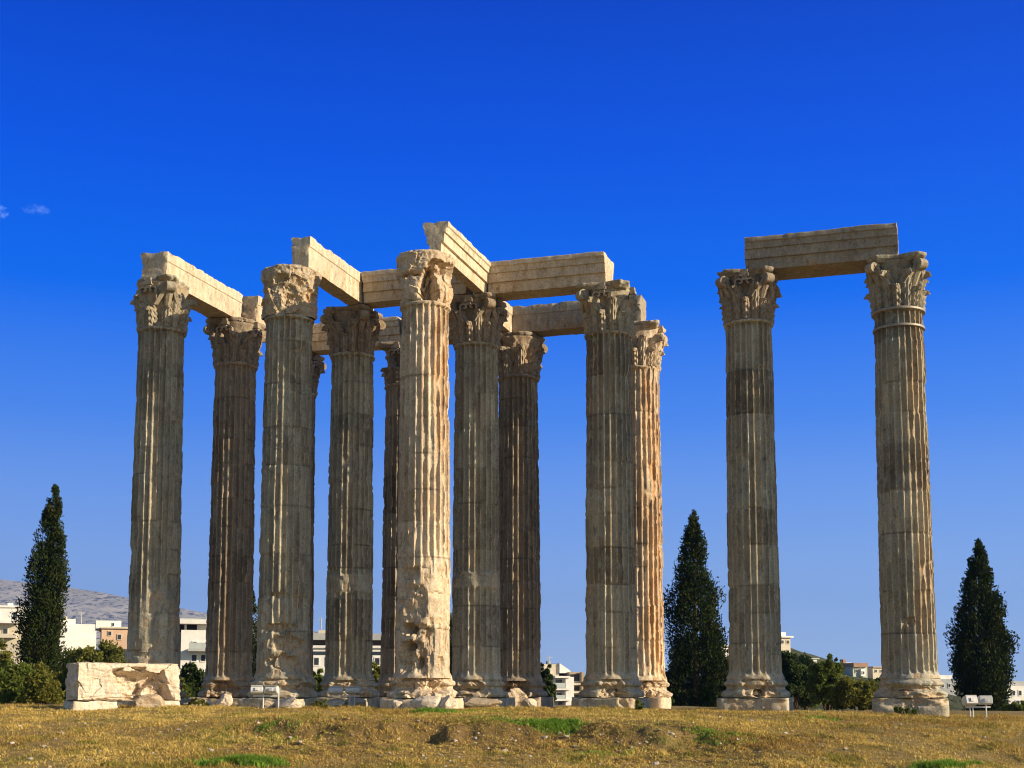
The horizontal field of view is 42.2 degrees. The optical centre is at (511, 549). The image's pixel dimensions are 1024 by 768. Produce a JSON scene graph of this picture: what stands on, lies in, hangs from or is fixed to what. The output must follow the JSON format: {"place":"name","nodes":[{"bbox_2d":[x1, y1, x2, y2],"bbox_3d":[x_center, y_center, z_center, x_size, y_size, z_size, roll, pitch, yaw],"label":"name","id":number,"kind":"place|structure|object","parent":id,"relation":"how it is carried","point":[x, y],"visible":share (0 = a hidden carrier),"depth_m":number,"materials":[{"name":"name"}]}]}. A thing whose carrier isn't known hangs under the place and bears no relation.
{"place":"outdoors","nodes":[
{"label":"outdoors","id":0,"kind":"place"},
{"bbox_2d":[0,579,317,661],"bbox_3d":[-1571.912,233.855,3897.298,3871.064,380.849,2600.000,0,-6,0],"label":"mountain","id":1,"kind":"structure","parent":0,"point":[93,606],"depth_m":3980.88,"materials":[{"name":"grey stone"}]},
{"bbox_2d":[0,701,1023,767],"bbox_3d":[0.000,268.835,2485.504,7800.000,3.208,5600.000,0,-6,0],"label":"ground","id":2,"kind":"structure","parent":0,"point":[593,740],"depth_m":33.68,"materials":[{"name":"plant"}]},
{"bbox_2d":[0,638,15,665],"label":"broad tree","id":3,"kind":"object","parent":2,"relation":"on","point":[5,655],"visible":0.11,"depth_m":104.07,"materials":[{"name":"green plant"}]},
{"bbox_2d":[0,597,28,664],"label":"town house","id":4,"kind":"structure","parent":2,"relation":"on","point":[7,626],"depth_m":169.96,"materials":[{"name":"white paint"}]},
{"bbox_2d":[2,628,7,633],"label":"window","id":5,"kind":"structure","parent":4,"relation":"in","point":[5,630],"depth_m":169.73,"materials":[{"name":"grey glass"}]},
{"bbox_2d":[0,659,34,703],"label":"shrub","id":6,"kind":"object","parent":2,"relation":"on","point":[12,679],"visible":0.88,"depth_m":65.13,"materials":[{"name":"green plant"}]},
{"bbox_2d":[14,660,65,703],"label":"shrub","id":7,"kind":"object","parent":2,"relation":"on","point":[41,665],"visible":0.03,"depth_m":69.24,"materials":[{"name":"green plant"}]},
{"bbox_2d":[8,484,72,702],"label":"cypress tree","id":8,"kind":"object","parent":2,"relation":"on","point":[42,623],"visible":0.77,"depth_m":83.60,"materials":[{"name":"green plant"}]},
{"bbox_2d":[19,669,65,704],"bbox_3d":[-22.563,6.712,63.675,2.258,2.013,1.866,0,-6,0],"label":"shrub","id":9,"kind":"object","parent":2,"relation":"on","point":[40,687],"visible":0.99,"depth_m":63.19,"materials":[{"name":"green plant"}]},
{"bbox_2d":[56,661,73,700],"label":"shrub","id":10,"kind":"object","parent":2,"relation":"on","point":[62,677],"visible":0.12,"depth_m":67.30,"materials":[{"name":"green plant"}]},
{"bbox_2d":[58,611,95,654],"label":"town house","id":11,"kind":"structure","parent":2,"relation":"on","point":[82,636],"depth_m":189.81,"materials":[{"name":"white paint"}]},
{"bbox_2d":[63,701,117,710],"bbox_3d":[-14.107,5.254,44.503,1.595,0.418,1.088,4,-8,-36],"label":"support stone","id":12,"kind":"object","parent":2,"relation":"on","point":[85,705],"visible":0.81,"depth_m":44.08,"materials":[{"name":"stone"}]},
{"bbox_2d":[65,662,180,700],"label":"marble block","id":13,"kind":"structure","parent":12,"relation":"on","point":[91,681],"depth_m":44.79,"materials":[{"name":"beige stone"}]},
{"bbox_2d":[60,639,126,669],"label":"broad tree","id":14,"kind":"object","parent":2,"relation":"on","point":[109,653],"visible":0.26,"depth_m":108.87,"materials":[{"name":"green plant"}]},
{"bbox_2d":[95,620,127,660],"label":"town house","id":15,"kind":"structure","parent":2,"relation":"on","point":[111,630],"depth_m":149.99,"materials":[{"name":"orange paint"}]},
{"bbox_2d":[117,634,121,639],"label":"window","id":16,"kind":"structure","parent":15,"relation":"in","point":[119,636],"depth_m":149.86,"materials":[{"name":"grey glass"}]},
{"bbox_2d":[134,694,163,707],"bbox_3d":[-12.371,5.231,45.264,1.019,0.649,0.548,2,-6,-18],"label":"stone block","id":17,"kind":"object","parent":2,"relation":"on","point":[150,700],"depth_m":45.07,"materials":[{"name":"stone"}]},
{"bbox_2d":[109,274,197,705],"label":"fluted column","id":18,"kind":"structure","parent":2,"relation":"on","point":[162,304],"depth_m":51.58,"materials":[{"name":"stone"}]},
{"bbox_2d":[141,251,242,317],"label":"architrave beam","id":19,"kind":"structure","parent":18,"relation":"on","point":[212,297],"depth_m":55.30,"materials":[{"name":"stone"}]},
{"bbox_2d":[163,701,180,705],"bbox_3d":[-12.124,5.412,45.928,1.158,0.413,1.100,4,-8,-36],"label":"support stone","id":20,"kind":"object","parent":2,"relation":"on","point":[167,703],"visible":0.28,"depth_m":45.59,"materials":[{"name":"stone"}]},
{"bbox_2d":[180,677,190,697],"bbox_3d":[-15.345,6.664,61.635,0.941,1.531,0.883,2,-6,-17],"label":"shrub","id":21,"kind":"object","parent":2,"relation":"on","point":[185,688],"visible":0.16,"depth_m":61.55,"materials":[{"name":"green plant"}]},
{"bbox_2d":[180,662,204,696],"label":"shrub","id":22,"kind":"object","parent":2,"relation":"on","point":[191,674],"visible":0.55,"depth_m":71.32,"materials":[{"name":"green plant"}]},
{"bbox_2d":[179,618,206,671],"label":"town house","id":23,"kind":"structure","parent":2,"relation":"on","point":[192,634],"depth_m":139.71,"materials":[{"name":"white paint"}]},
{"bbox_2d":[191,654,197,661],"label":"window","id":24,"kind":"structure","parent":23,"relation":"in","point":[193,656],"depth_m":139.55,"materials":[{"name":"white paint"}]},
{"bbox_2d":[200,654,205,661],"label":"window","id":25,"kind":"structure","parent":23,"relation":"in","point":[202,656],"depth_m":139.76,"materials":[{"name":"black glass"}]},
{"bbox_2d":[185,697,208,706],"bbox_3d":[-10.979,5.434,46.177,0.929,0.637,0.722,0,-6,0],"label":"weed tuft","id":26,"kind":"object","parent":2,"relation":"on","point":[199,702],"visible":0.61,"depth_m":46.23,"materials":[{"name":"green plant"}]},
{"bbox_2d":[183,699,214,705],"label":"stone block","id":27,"kind":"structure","parent":2,"relation":"on","point":[210,703],"depth_m":49.20,"materials":[{"name":"stone"}]},
{"bbox_2d":[215,694,232,705],"bbox_3d":[-10.639,5.579,48.952,0.568,0.541,0.654,5,-8,-39],"label":"stone block","id":28,"kind":"object","parent":2,"relation":"on","point":[225,699],"depth_m":48.81,"materials":[{"name":"stone"}]},
{"bbox_2d":[187,317,265,705],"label":"fluted column","id":29,"kind":"structure","parent":2,"relation":"on","point":[236,343],"depth_m":57.11,"materials":[{"name":"brown stone"}]},
{"bbox_2d":[241,295,265,330],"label":"architrave beam","id":30,"kind":"structure","parent":29,"relation":"on","point":[251,307],"depth_m":58.89,"materials":[{"name":"stone"}]},
{"bbox_2d":[252,590,257,679],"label":"cypress tree","id":31,"kind":"object","parent":2,"relation":"on","point":[254,641],"visible":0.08,"depth_m":91.70,"materials":[{"name":"green plant"}]},
{"bbox_2d":[250,685,278,708],"bbox_3d":[-8.519,5.164,45.906,1.078,0.952,0.414,0,-6,0],"label":"floodlight","id":32,"kind":"object","parent":2,"relation":"on","point":[256,690],"visible":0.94,"depth_m":45.85,"materials":[{"name":"white metal"}]},
{"bbox_2d":[260,700,275,708],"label":"stone block","id":33,"kind":"object","parent":2,"relation":"on","point":[269,704],"depth_m":46.49,"materials":[{"name":"stone"}]},
{"bbox_2d":[237,264,323,707],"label":"fluted column","id":34,"kind":"structure","parent":2,"relation":"on","point":[289,316],"depth_m":49.81,"materials":[{"name":"stone"}]},
{"bbox_2d":[279,696,301,707],"bbox_3d":[-7.736,5.346,46.272,0.854,0.473,0.656,0,-6,0],"label":"stone block","id":35,"kind":"object","parent":2,"relation":"on","point":[291,701],"depth_m":46.06,"materials":[{"name":"stone"}]},
{"bbox_2d":[309,352,326,692],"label":"fluted column","id":36,"kind":"structure","parent":2,"relation":"on","point":[319,367],"depth_m":63.49,"materials":[{"name":"brown stone"}]},
{"bbox_2d":[313,668,323,691],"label":"shrub","id":37,"kind":"object","parent":2,"relation":"on","point":[318,677],"visible":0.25,"depth_m":73.39,"materials":[{"name":"green plant"}]},
{"bbox_2d":[310,699,328,708],"bbox_3d":[-6.668,5.471,46.153,0.590,0.608,0.469,-4,-7,34],"label":"weed tuft","id":38,"kind":"object","parent":2,"relation":"on","point":[318,702],"visible":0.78,"depth_m":46.12,"materials":[{"name":"green plant"}]},
{"bbox_2d":[324,699,345,706],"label":"stone block","id":39,"kind":"object","parent":2,"relation":"on","point":[335,702],"depth_m":49.06,"materials":[{"name":"stone"}]},
{"bbox_2d":[328,686,360,705],"bbox_3d":[-6.169,5.483,48.891,1.201,0.922,0.420,0,-6,0],"label":"floodlight","id":40,"kind":"object","parent":2,"relation":"on","point":[335,691],"visible":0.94,"depth_m":48.82,"materials":[{"name":"grey metal"}]},
{"bbox_2d":[313,618,380,675],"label":"office building","id":41,"kind":"structure","parent":2,"relation":"on","point":[319,645],"depth_m":164.24,"materials":[{"name":"white paint"}]},
{"bbox_2d":[313,657,319,665],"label":"window","id":42,"kind":"structure","parent":41,"relation":"in","point":[316,660],"depth_m":163.99,"materials":[{"name":"white paint"}]},
{"bbox_2d":[374,657,379,665],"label":"window","id":43,"kind":"structure","parent":41,"relation":"in","point":[377,659],"depth_m":164.75,"materials":[{"name":"white paint"}]},
{"bbox_2d":[316,304,385,706],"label":"fluted column","id":44,"kind":"structure","parent":2,"relation":"on","point":[353,331],"depth_m":55.42,"materials":[{"name":"stone"}]},
{"bbox_2d":[291,236,373,310],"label":"architrave beam","id":45,"kind":"structure","parent":44,"relation":"on","point":[341,280],"depth_m":53.08,"materials":[{"name":"stone"}]},
{"bbox_2d":[345,697,365,706],"bbox_3d":[-5.832,5.725,49.470,0.797,0.466,0.596,0,-6,0],"label":"stone block","id":46,"kind":"object","parent":2,"relation":"on","point":[358,701],"depth_m":49.36,"materials":[{"name":"stone"}]},
{"bbox_2d":[372,661,379,690],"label":"shrub","id":47,"kind":"object","parent":2,"relation":"on","point":[376,671],"visible":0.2,"depth_m":73.36,"materials":[{"name":"green plant"}]},
{"bbox_2d":[376,341,399,697],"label":"fluted column","id":48,"kind":"structure","parent":2,"relation":"on","point":[391,371],"depth_m":61.09,"materials":[{"name":"brown stone"}]},
{"bbox_2d":[312,316,401,355],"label":"architrave beam","id":49,"kind":"structure","parent":48,"relation":"on","point":[392,331],"depth_m":62.53,"materials":[{"name":"stone"}]},
{"bbox_2d":[401,314,452,344],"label":"architrave beam","id":50,"kind":"structure","parent":48,"relation":"on","point":[450,338],"depth_m":61.47,"materials":[{"name":"grey stone"}]},
{"bbox_2d":[391,700,401,708],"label":"stone block","id":51,"kind":"object","parent":2,"relation":"on","point":[396,703],"depth_m":45.96,"materials":[{"name":"stone"}]},
{"bbox_2d":[380,249,463,709],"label":"fluted column","id":52,"kind":"structure","parent":2,"relation":"on","point":[422,638],"depth_m":48.12,"materials":[{"name":"stone"}]},
{"bbox_2d":[410,696,441,708],"bbox_3d":[-2.877,5.355,45.949,1.280,0.593,0.900,-2,-6,16],"label":"stone block","id":53,"kind":"object","parent":2,"relation":"on","point":[428,701],"depth_m":45.62,"materials":[{"name":"stone"}]},
{"bbox_2d":[439,695,456,708],"bbox_3d":[-2.242,5.324,45.726,0.617,0.656,0.503,6,-9,-44],"label":"stone block","id":54,"kind":"object","parent":2,"relation":"on","point":[448,701],"depth_m":45.60,"materials":[{"name":"stone"}]},
{"bbox_2d":[449,612,452,675],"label":"cypress tree","id":55,"kind":"object","parent":2,"relation":"on","point":[450,641],"visible":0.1,"depth_m":91.65,"materials":[{"name":"green plant"}]},
{"bbox_2d":[449,292,514,706],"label":"fluted column","id":56,"kind":"structure","parent":2,"relation":"on","point":[477,320],"depth_m":53.76,"materials":[{"name":"stone"}]},
{"bbox_2d":[361,269,472,308],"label":"architrave beam","id":57,"kind":"structure","parent":56,"relation":"on","point":[381,288],"depth_m":55.38,"materials":[{"name":"stone"}]},
{"bbox_2d":[423,221,490,293],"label":"architrave beam","id":58,"kind":"structure","parent":56,"relation":"on","point":[471,269],"depth_m":51.44,"materials":[{"name":"stone"}]},
{"bbox_2d":[463,697,501,708],"bbox_3d":[-1.342,5.875,50.652,1.962,0.490,0.980,0,-6,0],"label":"stone block","id":59,"kind":"object","parent":2,"relation":"on","point":[472,702],"depth_m":50.38,"materials":[{"name":"stone"}]},
{"bbox_2d":[507,688,527,706],"bbox_3d":[0.235,6.285,55.689,1.123,0.986,0.817,0,-6,0],"label":"stone block","id":60,"kind":"object","parent":2,"relation":"on","point":[518,694],"depth_m":55.42,"materials":[{"name":"stone"}]},
{"bbox_2d":[498,331,553,707],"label":"fluted column","id":61,"kind":"structure","parent":2,"relation":"on","point":[520,355],"depth_m":59.37,"materials":[{"name":"brown stone"}]},
{"bbox_2d":[473,293,512,331],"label":"architrave beam","id":62,"kind":"structure","parent":61,"relation":"on","point":[507,326],"depth_m":60.02,"materials":[{"name":"stone"}]},
{"bbox_2d":[511,295,645,337],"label":"architrave beam","id":63,"kind":"structure","parent":61,"relation":"on","point":[554,319],"depth_m":59.97,"materials":[{"name":"grey stone"}]},
{"bbox_2d":[522,698,536,707],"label":"stone block","id":64,"kind":"object","parent":2,"relation":"on","point":[530,702],"depth_m":54.48,"materials":[{"name":"stone"}]},
{"bbox_2d":[540,662,556,702],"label":"broad tree","id":65,"kind":"object","parent":2,"relation":"on","point":[550,688],"visible":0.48,"depth_m":91.31,"materials":[{"name":"green plant"}]},
{"bbox_2d":[541,656,583,704],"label":"apartment building","id":66,"kind":"structure","parent":2,"relation":"on","point":[567,682],"depth_m":183.78,"materials":[{"name":"beige paint"}]},
{"bbox_2d":[554,678,562,682],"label":"window","id":67,"kind":"structure","parent":66,"relation":"in","point":[556,680],"depth_m":183.89,"materials":[{"name":"grey glass"}]},
{"bbox_2d":[161,706,996,767],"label":"green grass","id":68,"kind":"structure","parent":2,"relation":"on","point":[559,724],"depth_m":33.71,"materials":[{"name":"green plant"}]},
{"bbox_2d":[571,279,649,708],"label":"fluted column","id":69,"kind":"structure","parent":2,"relation":"on","point":[609,309],"depth_m":52.06,"materials":[{"name":"stone"}]},
{"bbox_2d":[488,251,613,300],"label":"architrave beam","id":70,"kind":"structure","parent":69,"relation":"on","point":[540,277],"depth_m":53.76,"materials":[{"name":"stone"}]},
{"bbox_2d":[635,699,644,709],"bbox_3d":[4.433,5.498,46.142,0.372,0.637,0.321,-1,-6,10],"label":"weed tuft","id":71,"kind":"object","parent":2,"relation":"on","point":[638,701],"visible":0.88,"depth_m":46.11,"materials":[{"name":"green plant"}]},
{"bbox_2d":[631,320,672,708],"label":"fluted column","id":72,"kind":"structure","parent":2,"relation":"on","point":[649,340],"depth_m":57.62,"materials":[{"name":"stone"}]},
{"bbox_2d":[663,509,729,706],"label":"cypress tree","id":73,"kind":"object","parent":2,"relation":"on","point":[693,655],"visible":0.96,"depth_m":83.23,"materials":[{"name":"green plant"}]},
{"bbox_2d":[715,659,728,701],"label":"shrub","id":74,"kind":"object","parent":2,"relation":"on","point":[723,689],"visible":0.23,"depth_m":83.22,"materials":[{"name":"green plant"}]},
{"bbox_2d":[715,265,793,711],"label":"fluted column","id":75,"kind":"structure","parent":2,"relation":"on","point":[748,297],"depth_m":50.41,"materials":[{"name":"stone"}]},
{"bbox_2d":[744,222,898,280],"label":"architrave beam","id":76,"kind":"structure","parent":75,"relation":"on","point":[825,253],"depth_m":50.71,"materials":[{"name":"grey stone"}]},
{"bbox_2d":[781,649,815,709],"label":"broad tree","id":77,"kind":"object","parent":2,"relation":"on","point":[795,675],"visible":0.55,"depth_m":79.04,"materials":[{"name":"green plant"}]},
{"bbox_2d":[796,652,815,709],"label":"broad tree","id":78,"kind":"object","parent":2,"relation":"on","point":[806,660],"visible":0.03,"depth_m":119.12,"materials":[{"name":"green plant"}]},
{"bbox_2d":[793,664,821,709],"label":"shrub","id":79,"kind":"object","parent":2,"relation":"on","point":[806,707],"visible":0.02,"depth_m":85.62,"materials":[{"name":"green plant"}]},
{"bbox_2d":[804,653,844,709],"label":"broad tree","id":80,"kind":"object","parent":2,"relation":"on","point":[823,677],"visible":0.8,"depth_m":73.31,"materials":[{"name":"green plant"}]},
{"bbox_2d":[827,675,878,710],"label":"shrub","id":81,"kind":"object","parent":2,"relation":"on","point":[846,691],"visible":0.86,"depth_m":68.98,"materials":[{"name":"green plant"}]},
{"bbox_2d":[856,677,880,709],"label":"shrub","id":82,"kind":"object","parent":2,"relation":"on","point":[877,679],"visible":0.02,"depth_m":79.50,"materials":[{"name":"green plant"}]},
{"bbox_2d":[893,705,917,714],"bbox_3d":[13.653,5.708,46.129,0.887,0.625,0.654,1,-6,-12],"label":"weed tuft","id":83,"kind":"object","parent":2,"relation":"on","point":[901,709],"visible":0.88,"depth_m":46.08,"materials":[{"name":"green plant"}]},
{"bbox_2d":[864,251,948,716],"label":"fluted column","id":84,"kind":"structure","parent":2,"relation":"on","point":[910,676],"depth_m":48.75,"materials":[{"name":"stone"}]},
{"bbox_2d":[940,675,956,695],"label":"town house","id":85,"kind":"structure","parent":2,"relation":"on","point":[947,687],"depth_m":209.02,"materials":[{"name":"white paint"}]},
{"bbox_2d":[962,695,992,718],"bbox_3d":[16.014,5.463,45.672,0.997,0.926,0.441,0,-6,0],"label":"floodlight","id":86,"kind":"object","parent":2,"relation":"on","point":[970,701],"visible":0.89,"depth_m":45.59,"materials":[{"name":"white metal"}]},
{"bbox_2d":[943,538,1019,710],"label":"cypress tree","id":87,"kind":"object","parent":2,"relation":"on","point":[982,658],"visible":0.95,"depth_m":79.12,"materials":[{"name":"green plant"}]},
{"bbox_2d":[1002,700,1023,710],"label":"shrub","id":88,"kind":"object","parent":2,"relation":"on","point":[1013,706],"visible":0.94,"depth_m":71.19,"materials":[{"name":"green plant"}]},
{"bbox_2d":[1005,681,1023,703],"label":"town house","id":89,"kind":"structure","parent":2,"relation":"on","point":[1018,694],"depth_m":198.78,"materials":[{"name":"white paint"}]},
{"bbox_2d":[0,0,1023,680],"label":"sky","id":90,"kind":"structure","parent":0,"point":[657,137],"materials":[{"name":"blue"}]},
{"bbox_2d":[666,648,1009,708],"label":"hill","id":91,"kind":"structure","parent":0,"point":[955,703],"depth_m":197.46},
{"bbox_2d":[781,632,793,651],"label":"town house","id":92,"kind":"structure","parent":91,"relation":"on","point":[785,642],"depth_m":259.66,"materials":[{"name":"beige paint"}]},
{"bbox_2d":[840,659,867,677],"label":"town house","id":93,"kind":"structure","parent":91,"relation":"on","point":[856,669],"depth_m":218.99,"materials":[{"name":"white paint"}]},
{"bbox_2d":[867,666,881,678],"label":"town house","id":94,"kind":"structure","parent":91,"relation":"on","point":[873,672],"depth_m":224.01,"materials":[{"name":"beige paint"}]}
]}

